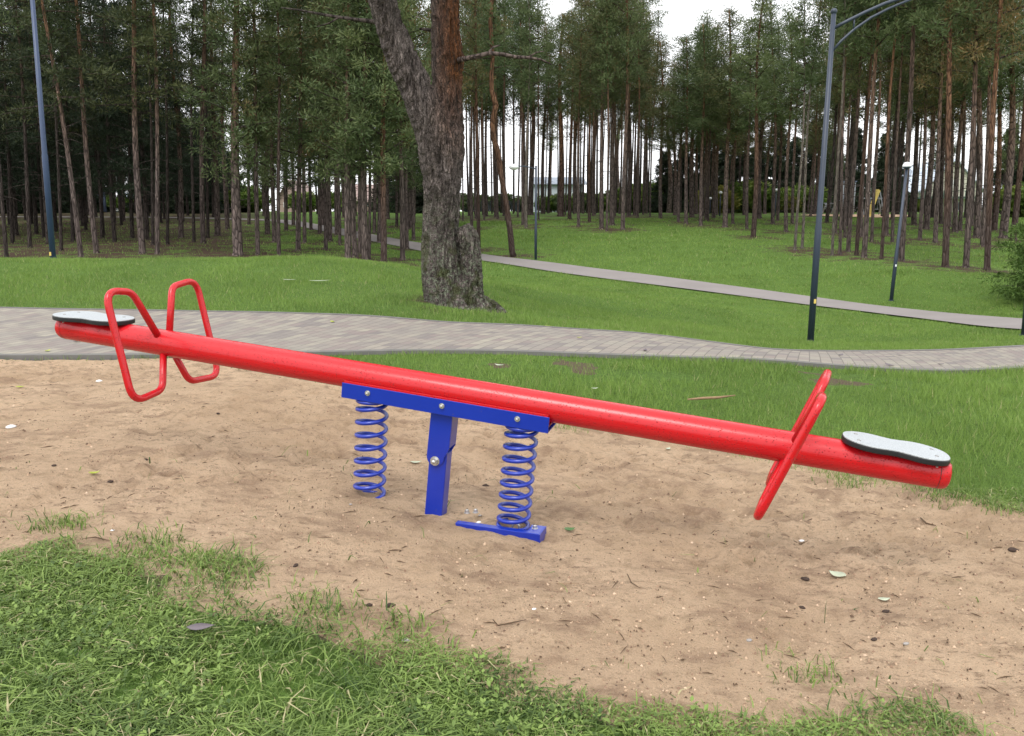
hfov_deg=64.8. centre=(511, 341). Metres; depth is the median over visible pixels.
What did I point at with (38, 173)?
pine tree
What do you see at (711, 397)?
twig
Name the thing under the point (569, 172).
pine tree
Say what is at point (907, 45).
pine tree
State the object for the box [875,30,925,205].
pine tree
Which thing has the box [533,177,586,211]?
house
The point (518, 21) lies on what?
pine tree
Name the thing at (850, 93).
pine tree
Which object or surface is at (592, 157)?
pine tree
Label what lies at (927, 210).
pine tree
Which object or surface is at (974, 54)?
pine tree
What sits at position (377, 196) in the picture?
spruce tree
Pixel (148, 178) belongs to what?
pine tree
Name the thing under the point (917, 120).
pine tree
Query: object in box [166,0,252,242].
pine tree
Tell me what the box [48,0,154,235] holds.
pine tree
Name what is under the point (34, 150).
pine tree
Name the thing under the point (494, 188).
pine tree
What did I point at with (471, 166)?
pine tree
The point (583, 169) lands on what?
pine tree
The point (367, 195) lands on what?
house
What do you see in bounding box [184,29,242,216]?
pine tree
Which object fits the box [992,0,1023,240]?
pine tree
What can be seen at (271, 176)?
pine tree
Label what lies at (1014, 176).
spruce tree
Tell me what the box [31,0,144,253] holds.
pine tree
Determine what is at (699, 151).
spruce tree
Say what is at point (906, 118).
pine tree
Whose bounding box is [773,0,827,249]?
pine tree
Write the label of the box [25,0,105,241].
pine tree
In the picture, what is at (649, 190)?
shrub
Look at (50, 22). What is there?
pine tree
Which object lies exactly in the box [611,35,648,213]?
pine tree
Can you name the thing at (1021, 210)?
shrub
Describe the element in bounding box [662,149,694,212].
spruce tree
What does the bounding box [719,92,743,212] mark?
pine tree
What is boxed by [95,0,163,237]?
pine tree
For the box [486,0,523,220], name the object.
pine tree
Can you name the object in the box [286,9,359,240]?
pine tree
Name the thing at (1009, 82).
pine tree
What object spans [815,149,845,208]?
spruce tree
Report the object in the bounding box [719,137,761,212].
spruce tree
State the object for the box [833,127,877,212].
spruce tree
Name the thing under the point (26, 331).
block path
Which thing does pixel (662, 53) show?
pine tree
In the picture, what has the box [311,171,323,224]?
pine tree
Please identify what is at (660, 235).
hillside grass
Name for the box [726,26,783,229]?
pine tree
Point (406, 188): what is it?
pine tree
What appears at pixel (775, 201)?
path lamp
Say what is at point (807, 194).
shrub
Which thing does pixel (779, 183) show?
pine tree
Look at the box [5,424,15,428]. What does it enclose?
paper scrap
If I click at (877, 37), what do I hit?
pine tree
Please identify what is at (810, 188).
pine tree
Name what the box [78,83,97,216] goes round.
pine tree
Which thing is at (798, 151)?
spruce tree
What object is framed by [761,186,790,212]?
shrub
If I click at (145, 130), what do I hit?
pine tree
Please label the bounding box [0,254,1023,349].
mown lawn
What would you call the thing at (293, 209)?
pine tree
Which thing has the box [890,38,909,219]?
pine tree
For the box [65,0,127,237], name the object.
pine tree
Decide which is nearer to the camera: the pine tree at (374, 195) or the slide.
the pine tree at (374, 195)
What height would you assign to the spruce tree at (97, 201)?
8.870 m
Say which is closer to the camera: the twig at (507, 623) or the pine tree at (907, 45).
the twig at (507, 623)
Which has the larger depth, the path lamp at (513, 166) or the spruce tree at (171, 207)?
the spruce tree at (171, 207)
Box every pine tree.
[0,0,24,257]
[0,0,65,235]
[0,0,65,247]
[0,0,80,237]
[0,0,99,243]
[0,0,118,256]
[0,2,48,242]
[0,3,74,239]
[0,4,25,219]
[0,8,63,223]
[0,26,28,224]
[0,57,19,215]
[6,5,58,233]
[6,17,96,231]
[7,64,78,179]
[17,0,76,250]
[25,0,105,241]
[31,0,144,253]
[37,9,116,225]
[47,0,113,229]
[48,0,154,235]
[49,2,106,222]
[51,0,159,241]
[59,124,95,220]
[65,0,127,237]
[69,0,186,253]
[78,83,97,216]
[86,6,133,197]
[87,0,198,254]
[90,0,149,224]
[93,26,139,223]
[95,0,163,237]
[95,0,196,239]
[107,0,172,230]
[108,0,173,244]
[111,39,127,220]
[122,44,172,216]
[126,0,191,244]
[132,12,190,222]
[138,1,217,237]
[138,53,189,218]
[141,49,212,219]
[160,0,242,237]
[161,10,210,220]
[162,20,198,200]
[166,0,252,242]
[168,0,228,241]
[170,32,198,215]
[172,0,293,255]
[180,3,245,235]
[183,35,220,192]
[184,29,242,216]
[188,3,245,229]
[188,92,246,196]
[195,6,231,217]
[202,0,312,254]
[216,3,265,224]
[239,0,296,233]
[239,0,309,241]
[239,23,276,219]
[250,72,275,215]
[256,0,311,254]
[259,0,337,251]
[264,2,314,230]
[267,0,340,242]
[271,0,352,249]
[276,17,297,225]
[281,0,551,313]
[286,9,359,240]
[287,0,396,258]
[288,11,321,229]
[289,2,342,233]
[299,0,381,256]
[305,0,417,259]
[310,18,352,235]
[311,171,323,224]
[320,2,352,244]
[321,0,431,262]
[339,6,379,259]
[339,161,355,217]
[342,80,357,214]
[343,46,416,242]
[351,0,430,259]
[351,6,361,254]
[355,59,396,233]
[355,185,356,215]
[372,0,431,248]
[373,156,398,218]
[387,0,431,239]
[387,79,414,226]
[395,8,421,228]
[409,12,431,222]
[417,2,430,180]
[421,0,466,113]
[459,0,481,220]
[459,0,507,225]
[459,0,514,249]
[459,5,472,215]
[460,1,485,218]
[463,3,510,219]
[466,0,516,256]
[468,13,487,214]
[469,9,509,215]
[474,9,509,176]
[478,0,509,218]
[480,21,513,187]
[482,0,509,217]
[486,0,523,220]
[486,1,525,215]
[494,0,550,224]
[506,12,542,182]
[506,16,517,213]
[507,8,543,216]
[508,0,555,227]
[511,0,569,219]
[511,14,556,214]
[531,22,569,213]
[535,13,583,216]
[535,15,561,213]
[535,102,568,212]
[547,9,592,219]
[550,14,581,214]
[551,0,617,226]
[554,72,599,213]
[563,6,584,213]
[564,0,605,221]
[568,0,648,228]
[575,62,592,213]
[576,15,609,214]
[577,0,599,215]
[584,0,658,225]
[586,0,626,230]
[586,14,632,175]
[592,0,664,229]
[601,20,633,217]
[603,110,606,177]
[606,97,632,188]
[609,6,654,215]
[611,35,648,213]
[613,22,623,215]
[618,0,659,172]
[618,0,661,217]
[619,29,657,214]
[629,0,666,215]
[631,36,690,218]
[631,51,654,214]
[632,7,667,213]
[632,35,652,179]
[633,8,674,216]
[639,32,716,221]
[641,49,666,213]
[651,62,694,214]
[654,34,718,223]
[654,85,682,212]
[667,22,721,217]
[668,21,742,225]
[673,28,732,219]
[683,82,722,213]
[688,69,726,215]
[692,9,726,220]
[694,1,777,226]
[695,19,734,217]
[699,78,740,214]
[700,132,722,213]
[716,79,769,214]
[718,43,763,223]
[719,0,786,237]
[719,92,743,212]
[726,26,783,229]
[737,13,788,218]
[740,68,799,213]
[746,0,800,223]
[759,21,801,220]
[765,9,822,231]
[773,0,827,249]
[773,16,826,223]
[789,0,836,248]
[792,78,832,213]
[793,43,851,215]
[799,61,847,213]
[802,0,864,233]
[810,53,847,212]
[813,0,906,251]
[814,12,860,222]
[817,62,864,219]
[818,8,884,229]
[820,6,904,236]
[821,0,876,255]
[828,0,876,254]
[832,1,888,237]
[836,0,890,255]
[839,0,910,257]
[844,64,863,225]
[855,2,900,241]
[861,0,945,261]
[864,4,916,235]
[872,0,924,259]
[873,97,905,189]
[874,48,923,215]
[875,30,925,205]
[880,73,922,205]
[881,76,924,157]
[884,0,928,241]
[884,1,964,239]
[884,12,945,224]
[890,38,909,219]
[893,6,967,228]
[895,123,905,213]
[902,39,925,216]
[906,0,982,267]
[908,0,992,242]
[911,91,971,217]
[919,0,1017,267]
[920,115,935,213]
[922,109,969,192]
[923,46,971,226]
[927,21,958,223]
[929,5,984,230]
[930,78,969,221]
[931,0,994,232]
[939,0,1023,246]
[945,0,1006,237]
[954,68,1020,178]
[956,13,993,224]
[958,0,1023,270]
[963,77,1008,217]
[965,96,996,213]
[970,0,1023,238]
[971,10,1023,230]
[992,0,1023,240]
[994,29,1023,213]
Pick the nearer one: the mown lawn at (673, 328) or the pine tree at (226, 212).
the mown lawn at (673, 328)
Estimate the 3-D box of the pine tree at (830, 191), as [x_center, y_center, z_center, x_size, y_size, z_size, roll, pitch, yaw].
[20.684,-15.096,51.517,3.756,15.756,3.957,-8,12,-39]
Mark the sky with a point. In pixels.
(681, 15)
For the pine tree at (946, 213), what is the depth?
27.40 m
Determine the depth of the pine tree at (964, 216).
57.89 m
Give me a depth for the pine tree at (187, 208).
71.40 m
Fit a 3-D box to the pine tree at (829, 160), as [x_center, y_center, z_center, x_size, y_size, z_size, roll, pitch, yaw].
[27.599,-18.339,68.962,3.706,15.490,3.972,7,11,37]
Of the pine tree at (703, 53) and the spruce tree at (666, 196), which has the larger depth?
the spruce tree at (666, 196)
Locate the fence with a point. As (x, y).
(489, 206)
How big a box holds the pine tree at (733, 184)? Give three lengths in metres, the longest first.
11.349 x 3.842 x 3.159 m
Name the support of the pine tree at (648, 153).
on the ground at (182, 247)
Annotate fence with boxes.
[464,200,519,211]
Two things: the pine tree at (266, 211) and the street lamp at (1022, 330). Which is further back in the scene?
the pine tree at (266, 211)
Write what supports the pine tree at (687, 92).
on the ground at (182, 247)
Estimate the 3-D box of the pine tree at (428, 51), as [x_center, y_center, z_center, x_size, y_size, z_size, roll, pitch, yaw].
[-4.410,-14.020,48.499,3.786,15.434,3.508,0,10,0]
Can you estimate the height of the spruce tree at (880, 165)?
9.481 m
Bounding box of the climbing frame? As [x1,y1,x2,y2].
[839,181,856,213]
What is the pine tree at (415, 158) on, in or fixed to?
on the ground at (182, 247)
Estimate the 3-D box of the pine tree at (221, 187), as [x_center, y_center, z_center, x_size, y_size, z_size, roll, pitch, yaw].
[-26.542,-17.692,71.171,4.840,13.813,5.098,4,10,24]
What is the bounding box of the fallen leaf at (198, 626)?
[187,623,212,629]
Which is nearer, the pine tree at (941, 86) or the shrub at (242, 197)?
the pine tree at (941, 86)
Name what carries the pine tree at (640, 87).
on the ground at (182, 247)
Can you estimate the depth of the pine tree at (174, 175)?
55.46 m
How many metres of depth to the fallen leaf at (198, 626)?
2.11 m
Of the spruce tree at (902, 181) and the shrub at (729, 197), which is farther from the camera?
the spruce tree at (902, 181)
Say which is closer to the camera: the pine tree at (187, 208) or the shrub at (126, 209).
the pine tree at (187, 208)
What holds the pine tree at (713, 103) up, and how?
on the ground at (182, 247)
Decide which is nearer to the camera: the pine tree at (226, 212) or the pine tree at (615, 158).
the pine tree at (226, 212)
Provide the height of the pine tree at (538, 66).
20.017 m
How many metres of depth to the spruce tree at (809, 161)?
77.96 m
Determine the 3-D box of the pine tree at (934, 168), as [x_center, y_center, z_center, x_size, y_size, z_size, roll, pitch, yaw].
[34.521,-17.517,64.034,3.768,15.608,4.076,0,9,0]
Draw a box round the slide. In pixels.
[869,189,882,215]
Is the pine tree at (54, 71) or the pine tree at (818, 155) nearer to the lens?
the pine tree at (54, 71)
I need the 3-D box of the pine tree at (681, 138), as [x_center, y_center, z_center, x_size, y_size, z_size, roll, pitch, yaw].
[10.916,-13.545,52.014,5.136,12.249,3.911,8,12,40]
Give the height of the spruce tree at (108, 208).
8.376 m
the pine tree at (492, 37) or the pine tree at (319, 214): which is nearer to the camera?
the pine tree at (492, 37)
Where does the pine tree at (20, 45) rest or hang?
on the ground at (182, 247)
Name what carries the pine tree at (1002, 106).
on the ground at (182, 247)
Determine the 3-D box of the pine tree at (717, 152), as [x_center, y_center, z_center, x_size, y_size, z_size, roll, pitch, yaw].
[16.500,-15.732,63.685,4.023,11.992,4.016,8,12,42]
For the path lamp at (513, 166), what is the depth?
32.74 m
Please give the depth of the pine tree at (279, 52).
29.96 m
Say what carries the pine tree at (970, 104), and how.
on the ground at (182, 247)
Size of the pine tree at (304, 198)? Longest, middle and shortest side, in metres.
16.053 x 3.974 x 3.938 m
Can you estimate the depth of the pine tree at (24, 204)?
60.20 m
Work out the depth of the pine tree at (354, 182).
58.00 m
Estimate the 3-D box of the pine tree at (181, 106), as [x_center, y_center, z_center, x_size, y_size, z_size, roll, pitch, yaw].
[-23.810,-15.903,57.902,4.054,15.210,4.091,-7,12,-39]
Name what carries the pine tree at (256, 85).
on the ground at (182, 247)
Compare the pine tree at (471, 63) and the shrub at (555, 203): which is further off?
the shrub at (555, 203)
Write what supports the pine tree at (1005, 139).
on the ground at (182, 247)
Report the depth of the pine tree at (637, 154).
72.66 m
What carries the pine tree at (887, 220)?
on the ground at (182, 247)
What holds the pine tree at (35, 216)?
on the ground at (182, 247)
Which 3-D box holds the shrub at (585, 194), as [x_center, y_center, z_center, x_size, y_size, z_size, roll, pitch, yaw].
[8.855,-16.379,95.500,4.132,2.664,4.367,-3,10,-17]
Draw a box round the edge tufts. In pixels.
[1,369,1023,701]
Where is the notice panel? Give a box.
[96,194,106,212]
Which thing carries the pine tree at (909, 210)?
on the ground at (182, 247)
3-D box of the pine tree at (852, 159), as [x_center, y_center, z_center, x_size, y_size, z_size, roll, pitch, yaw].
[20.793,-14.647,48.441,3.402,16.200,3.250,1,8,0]
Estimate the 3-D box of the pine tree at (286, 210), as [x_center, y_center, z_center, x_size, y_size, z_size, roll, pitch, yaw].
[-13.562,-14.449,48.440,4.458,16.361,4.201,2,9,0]
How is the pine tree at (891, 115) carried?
on the ground at (182, 247)
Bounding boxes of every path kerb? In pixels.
[0,307,1023,350]
[0,349,1022,373]
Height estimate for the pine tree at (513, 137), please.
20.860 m
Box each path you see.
[0,216,1021,328]
[0,308,1023,368]
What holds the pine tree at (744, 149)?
on the ground at (182, 247)
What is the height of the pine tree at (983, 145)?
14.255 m
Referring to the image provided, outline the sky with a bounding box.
[3,0,1023,210]
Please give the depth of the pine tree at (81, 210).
51.72 m
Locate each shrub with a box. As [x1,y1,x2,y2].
[109,196,133,211]
[221,182,261,211]
[240,191,270,212]
[288,191,317,211]
[331,192,357,211]
[460,192,481,211]
[488,193,516,211]
[533,195,556,211]
[546,194,572,211]
[564,193,572,212]
[571,193,586,212]
[584,190,605,212]
[604,186,632,212]
[632,180,683,203]
[688,193,711,212]
[698,185,741,212]
[722,178,776,212]
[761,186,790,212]
[780,196,802,212]
[788,183,832,212]
[917,199,931,211]
[992,185,1023,216]
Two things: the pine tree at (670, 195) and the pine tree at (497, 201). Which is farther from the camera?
the pine tree at (670, 195)
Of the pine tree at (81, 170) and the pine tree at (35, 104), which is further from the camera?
the pine tree at (81, 170)
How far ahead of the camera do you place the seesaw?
3.04 m
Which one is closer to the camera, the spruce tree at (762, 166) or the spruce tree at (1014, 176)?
the spruce tree at (1014, 176)
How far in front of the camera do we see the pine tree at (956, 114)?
48.26 m
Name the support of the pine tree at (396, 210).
on the ground at (182, 247)
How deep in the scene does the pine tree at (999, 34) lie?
26.78 m
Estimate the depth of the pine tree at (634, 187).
63.97 m
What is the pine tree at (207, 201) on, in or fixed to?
on the ground at (182, 247)
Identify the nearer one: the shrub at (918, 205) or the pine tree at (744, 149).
the pine tree at (744, 149)
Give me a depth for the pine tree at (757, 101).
40.02 m
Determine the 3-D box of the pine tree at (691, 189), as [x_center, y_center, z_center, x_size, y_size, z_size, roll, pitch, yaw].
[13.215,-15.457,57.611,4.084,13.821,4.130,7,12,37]
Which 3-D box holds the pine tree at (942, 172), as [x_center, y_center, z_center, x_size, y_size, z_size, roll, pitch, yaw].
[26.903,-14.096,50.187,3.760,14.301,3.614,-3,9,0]
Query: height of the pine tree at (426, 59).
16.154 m
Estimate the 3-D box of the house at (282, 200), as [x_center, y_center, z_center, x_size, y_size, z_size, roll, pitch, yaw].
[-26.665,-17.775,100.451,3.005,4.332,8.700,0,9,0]
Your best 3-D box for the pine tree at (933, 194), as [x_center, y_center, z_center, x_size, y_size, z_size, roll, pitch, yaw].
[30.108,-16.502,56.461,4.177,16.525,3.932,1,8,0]
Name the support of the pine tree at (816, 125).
on the ground at (182, 247)
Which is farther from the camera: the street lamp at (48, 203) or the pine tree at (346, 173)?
the pine tree at (346, 173)
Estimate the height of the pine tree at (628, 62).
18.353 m
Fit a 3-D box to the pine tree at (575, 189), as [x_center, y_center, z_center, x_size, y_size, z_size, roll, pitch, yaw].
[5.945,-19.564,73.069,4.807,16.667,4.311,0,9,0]
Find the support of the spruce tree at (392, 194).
on the ground at (182, 247)
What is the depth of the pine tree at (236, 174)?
29.64 m
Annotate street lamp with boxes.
[30,0,56,258]
[807,0,911,341]
[1019,306,1023,335]
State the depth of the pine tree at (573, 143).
69.52 m
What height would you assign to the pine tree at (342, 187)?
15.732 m
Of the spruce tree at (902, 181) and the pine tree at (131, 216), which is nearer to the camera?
the pine tree at (131, 216)
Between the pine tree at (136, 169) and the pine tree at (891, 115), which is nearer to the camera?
the pine tree at (136, 169)
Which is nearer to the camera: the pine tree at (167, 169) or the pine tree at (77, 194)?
the pine tree at (167, 169)
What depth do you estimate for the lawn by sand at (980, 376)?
5.45 m
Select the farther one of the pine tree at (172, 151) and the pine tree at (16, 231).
the pine tree at (172, 151)
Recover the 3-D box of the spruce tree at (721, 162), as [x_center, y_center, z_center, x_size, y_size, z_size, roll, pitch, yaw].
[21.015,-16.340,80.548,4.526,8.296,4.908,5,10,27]
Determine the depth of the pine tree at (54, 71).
27.88 m
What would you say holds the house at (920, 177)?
on the ground at (182, 247)
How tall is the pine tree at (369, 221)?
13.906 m
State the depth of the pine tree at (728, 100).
46.76 m
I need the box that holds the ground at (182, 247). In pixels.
[0,211,1023,735]
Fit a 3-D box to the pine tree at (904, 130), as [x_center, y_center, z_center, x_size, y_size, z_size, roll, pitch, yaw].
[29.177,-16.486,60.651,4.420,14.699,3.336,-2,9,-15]
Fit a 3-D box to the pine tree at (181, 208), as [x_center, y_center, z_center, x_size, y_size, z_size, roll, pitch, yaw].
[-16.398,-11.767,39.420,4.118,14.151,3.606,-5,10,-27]
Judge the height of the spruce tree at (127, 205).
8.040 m
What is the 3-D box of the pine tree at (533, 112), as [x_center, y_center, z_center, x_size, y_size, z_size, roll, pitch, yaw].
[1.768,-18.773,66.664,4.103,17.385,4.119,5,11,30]
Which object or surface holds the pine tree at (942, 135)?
on the ground at (182, 247)
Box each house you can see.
[280,179,314,211]
[356,184,372,211]
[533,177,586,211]
[871,168,911,189]
[908,159,982,211]
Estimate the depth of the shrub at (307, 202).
90.03 m
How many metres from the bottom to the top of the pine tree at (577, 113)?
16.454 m
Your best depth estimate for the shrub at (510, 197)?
93.78 m
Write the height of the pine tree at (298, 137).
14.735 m
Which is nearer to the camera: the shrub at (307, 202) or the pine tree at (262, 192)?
the pine tree at (262, 192)
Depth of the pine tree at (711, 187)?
69.72 m
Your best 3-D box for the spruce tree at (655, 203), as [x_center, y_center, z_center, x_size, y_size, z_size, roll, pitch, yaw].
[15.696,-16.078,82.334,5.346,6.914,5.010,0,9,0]
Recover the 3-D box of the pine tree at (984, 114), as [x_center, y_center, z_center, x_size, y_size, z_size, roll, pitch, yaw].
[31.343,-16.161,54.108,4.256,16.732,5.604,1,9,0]
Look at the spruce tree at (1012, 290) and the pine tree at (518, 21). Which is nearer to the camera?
the spruce tree at (1012, 290)
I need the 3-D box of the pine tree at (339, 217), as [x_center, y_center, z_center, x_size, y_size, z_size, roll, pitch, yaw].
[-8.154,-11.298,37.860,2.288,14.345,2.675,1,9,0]
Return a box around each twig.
[492,619,525,625]
[687,395,734,399]
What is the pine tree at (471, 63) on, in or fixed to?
on the ground at (182, 247)
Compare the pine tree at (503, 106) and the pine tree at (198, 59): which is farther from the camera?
the pine tree at (198, 59)
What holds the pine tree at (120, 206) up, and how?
on the ground at (182, 247)
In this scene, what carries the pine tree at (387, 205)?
on the ground at (182, 247)
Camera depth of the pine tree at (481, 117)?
58.47 m
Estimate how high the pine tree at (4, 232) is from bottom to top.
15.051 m
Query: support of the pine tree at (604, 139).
on the ground at (182, 247)
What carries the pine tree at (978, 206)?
on the ground at (182, 247)
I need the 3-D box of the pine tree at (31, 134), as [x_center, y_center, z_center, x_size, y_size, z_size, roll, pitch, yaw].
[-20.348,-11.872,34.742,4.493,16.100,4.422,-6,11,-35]
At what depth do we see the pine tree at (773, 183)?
49.89 m
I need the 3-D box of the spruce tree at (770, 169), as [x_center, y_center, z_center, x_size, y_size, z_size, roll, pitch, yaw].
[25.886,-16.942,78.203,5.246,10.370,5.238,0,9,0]
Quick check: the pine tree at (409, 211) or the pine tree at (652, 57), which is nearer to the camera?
the pine tree at (409, 211)
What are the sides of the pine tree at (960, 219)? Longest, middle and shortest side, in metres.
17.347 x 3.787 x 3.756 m
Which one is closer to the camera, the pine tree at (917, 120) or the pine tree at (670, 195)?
the pine tree at (917, 120)
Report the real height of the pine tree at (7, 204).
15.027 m
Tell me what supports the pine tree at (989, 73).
on the ground at (182, 247)
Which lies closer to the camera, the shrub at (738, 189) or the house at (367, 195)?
the shrub at (738, 189)
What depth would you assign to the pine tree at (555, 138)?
95.40 m
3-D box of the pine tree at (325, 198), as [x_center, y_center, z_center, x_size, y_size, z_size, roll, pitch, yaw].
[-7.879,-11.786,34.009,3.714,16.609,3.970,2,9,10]
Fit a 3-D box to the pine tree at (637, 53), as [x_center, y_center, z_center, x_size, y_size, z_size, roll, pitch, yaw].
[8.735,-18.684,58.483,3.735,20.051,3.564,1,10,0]
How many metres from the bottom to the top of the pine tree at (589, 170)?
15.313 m
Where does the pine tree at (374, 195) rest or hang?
on the ground at (182, 247)
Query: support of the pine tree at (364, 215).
on the ground at (182, 247)
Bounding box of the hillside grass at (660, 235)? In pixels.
[0,217,1023,279]
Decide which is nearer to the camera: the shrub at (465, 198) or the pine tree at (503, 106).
the pine tree at (503, 106)
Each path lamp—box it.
[509,164,537,259]
[719,191,721,215]
[775,189,776,215]
[888,162,911,300]
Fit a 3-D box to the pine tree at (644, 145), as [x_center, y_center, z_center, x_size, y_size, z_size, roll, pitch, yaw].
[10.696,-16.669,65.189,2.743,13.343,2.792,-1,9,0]
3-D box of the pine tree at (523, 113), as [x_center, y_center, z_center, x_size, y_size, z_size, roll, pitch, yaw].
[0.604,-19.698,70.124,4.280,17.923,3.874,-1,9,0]
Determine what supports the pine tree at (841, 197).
on the ground at (182, 247)
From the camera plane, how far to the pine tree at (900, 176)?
64.75 m
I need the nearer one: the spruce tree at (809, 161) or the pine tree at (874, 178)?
the pine tree at (874, 178)
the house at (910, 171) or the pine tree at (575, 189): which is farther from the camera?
the house at (910, 171)
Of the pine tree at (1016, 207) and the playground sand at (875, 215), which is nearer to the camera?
the pine tree at (1016, 207)
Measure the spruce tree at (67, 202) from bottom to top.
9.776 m
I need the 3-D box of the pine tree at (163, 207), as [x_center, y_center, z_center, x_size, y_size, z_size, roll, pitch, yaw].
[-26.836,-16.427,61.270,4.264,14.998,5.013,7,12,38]
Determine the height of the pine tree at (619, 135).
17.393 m
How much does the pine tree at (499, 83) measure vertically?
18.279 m
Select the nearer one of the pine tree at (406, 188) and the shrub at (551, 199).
the pine tree at (406, 188)
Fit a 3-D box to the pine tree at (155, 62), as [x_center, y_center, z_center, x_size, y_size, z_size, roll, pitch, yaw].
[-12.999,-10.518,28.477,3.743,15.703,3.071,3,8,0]
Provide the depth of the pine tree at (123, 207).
58.88 m
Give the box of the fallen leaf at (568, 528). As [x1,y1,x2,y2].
[564,527,574,530]
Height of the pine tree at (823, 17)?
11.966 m
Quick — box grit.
[0,374,1023,698]
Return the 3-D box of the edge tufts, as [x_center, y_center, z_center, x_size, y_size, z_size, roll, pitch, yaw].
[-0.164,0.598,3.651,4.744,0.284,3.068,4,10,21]
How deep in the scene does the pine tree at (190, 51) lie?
36.30 m
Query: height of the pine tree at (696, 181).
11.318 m
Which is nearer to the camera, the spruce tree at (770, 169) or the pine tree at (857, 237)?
the pine tree at (857, 237)
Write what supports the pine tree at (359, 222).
on the ground at (182, 247)
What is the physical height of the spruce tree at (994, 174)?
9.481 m
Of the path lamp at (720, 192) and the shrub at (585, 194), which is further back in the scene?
the shrub at (585, 194)
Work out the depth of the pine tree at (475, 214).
61.37 m
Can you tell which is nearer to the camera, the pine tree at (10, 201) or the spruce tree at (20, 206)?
the pine tree at (10, 201)
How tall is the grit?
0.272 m
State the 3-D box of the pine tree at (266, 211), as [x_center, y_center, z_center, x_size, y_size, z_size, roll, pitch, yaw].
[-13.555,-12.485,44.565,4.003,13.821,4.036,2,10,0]
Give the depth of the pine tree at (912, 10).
29.38 m
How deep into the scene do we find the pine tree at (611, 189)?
49.31 m
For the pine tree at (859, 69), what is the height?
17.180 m
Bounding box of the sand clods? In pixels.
[0,360,1023,733]
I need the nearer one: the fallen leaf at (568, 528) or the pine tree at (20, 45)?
the fallen leaf at (568, 528)
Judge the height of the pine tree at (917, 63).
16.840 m
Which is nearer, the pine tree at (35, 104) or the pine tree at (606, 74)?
the pine tree at (35, 104)
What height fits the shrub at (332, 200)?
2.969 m
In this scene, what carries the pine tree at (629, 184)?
on the ground at (182, 247)
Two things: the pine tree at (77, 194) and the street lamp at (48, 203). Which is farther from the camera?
the pine tree at (77, 194)
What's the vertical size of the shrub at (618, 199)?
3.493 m
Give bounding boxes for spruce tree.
[0,131,39,213]
[37,193,69,213]
[55,166,86,212]
[77,185,104,212]
[94,162,118,211]
[125,174,150,212]
[150,167,173,212]
[161,135,209,213]
[184,135,230,213]
[219,151,246,212]
[367,176,391,211]
[389,173,417,212]
[404,149,423,212]
[641,151,673,212]
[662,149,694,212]
[682,140,720,212]
[718,145,730,183]
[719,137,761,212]
[749,143,769,179]
[761,121,799,212]
[789,136,804,175]
[791,119,834,212]
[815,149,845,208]
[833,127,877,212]
[870,133,902,212]
[877,142,910,211]
[976,181,1023,309]
[982,126,1020,211]
[999,155,1023,212]
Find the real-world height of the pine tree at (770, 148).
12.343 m
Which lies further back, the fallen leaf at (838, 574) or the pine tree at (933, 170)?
the pine tree at (933, 170)
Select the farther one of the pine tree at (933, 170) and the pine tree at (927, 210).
the pine tree at (933, 170)
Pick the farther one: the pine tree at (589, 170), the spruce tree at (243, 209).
the spruce tree at (243, 209)
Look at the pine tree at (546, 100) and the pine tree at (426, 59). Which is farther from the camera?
the pine tree at (546, 100)
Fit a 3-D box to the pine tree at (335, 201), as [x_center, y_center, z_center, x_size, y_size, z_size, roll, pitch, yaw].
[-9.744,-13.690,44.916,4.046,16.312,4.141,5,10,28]
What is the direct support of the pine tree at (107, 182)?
on the ground at (182, 247)
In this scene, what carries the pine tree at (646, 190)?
on the ground at (182, 247)
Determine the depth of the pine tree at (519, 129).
61.95 m
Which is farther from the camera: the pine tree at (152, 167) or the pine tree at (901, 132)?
the pine tree at (901, 132)
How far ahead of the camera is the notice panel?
88.76 m
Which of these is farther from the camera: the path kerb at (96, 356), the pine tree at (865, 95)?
the pine tree at (865, 95)
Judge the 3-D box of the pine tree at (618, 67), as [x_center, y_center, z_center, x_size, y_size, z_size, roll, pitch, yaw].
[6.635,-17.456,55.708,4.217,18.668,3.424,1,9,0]
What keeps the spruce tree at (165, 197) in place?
on the ground at (182, 247)
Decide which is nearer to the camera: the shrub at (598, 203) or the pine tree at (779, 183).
the pine tree at (779, 183)
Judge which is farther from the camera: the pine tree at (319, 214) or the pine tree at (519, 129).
the pine tree at (519, 129)
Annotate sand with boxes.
[0,358,1023,735]
[5,348,1023,509]
[808,214,907,216]
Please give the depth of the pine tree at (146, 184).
67.27 m
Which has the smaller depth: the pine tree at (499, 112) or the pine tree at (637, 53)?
the pine tree at (637, 53)
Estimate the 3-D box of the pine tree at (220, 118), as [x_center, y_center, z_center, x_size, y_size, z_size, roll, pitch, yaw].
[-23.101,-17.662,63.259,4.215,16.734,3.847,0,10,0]
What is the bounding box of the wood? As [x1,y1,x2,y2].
[52,7,1023,214]
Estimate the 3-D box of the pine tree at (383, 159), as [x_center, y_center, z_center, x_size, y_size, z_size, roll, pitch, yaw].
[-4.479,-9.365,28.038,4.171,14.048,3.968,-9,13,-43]
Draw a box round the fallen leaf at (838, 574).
[829,570,845,576]
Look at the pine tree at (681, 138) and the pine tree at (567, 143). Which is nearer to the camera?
the pine tree at (681, 138)
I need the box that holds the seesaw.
[52,279,951,542]
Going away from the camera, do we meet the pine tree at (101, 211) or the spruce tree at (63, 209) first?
the pine tree at (101, 211)

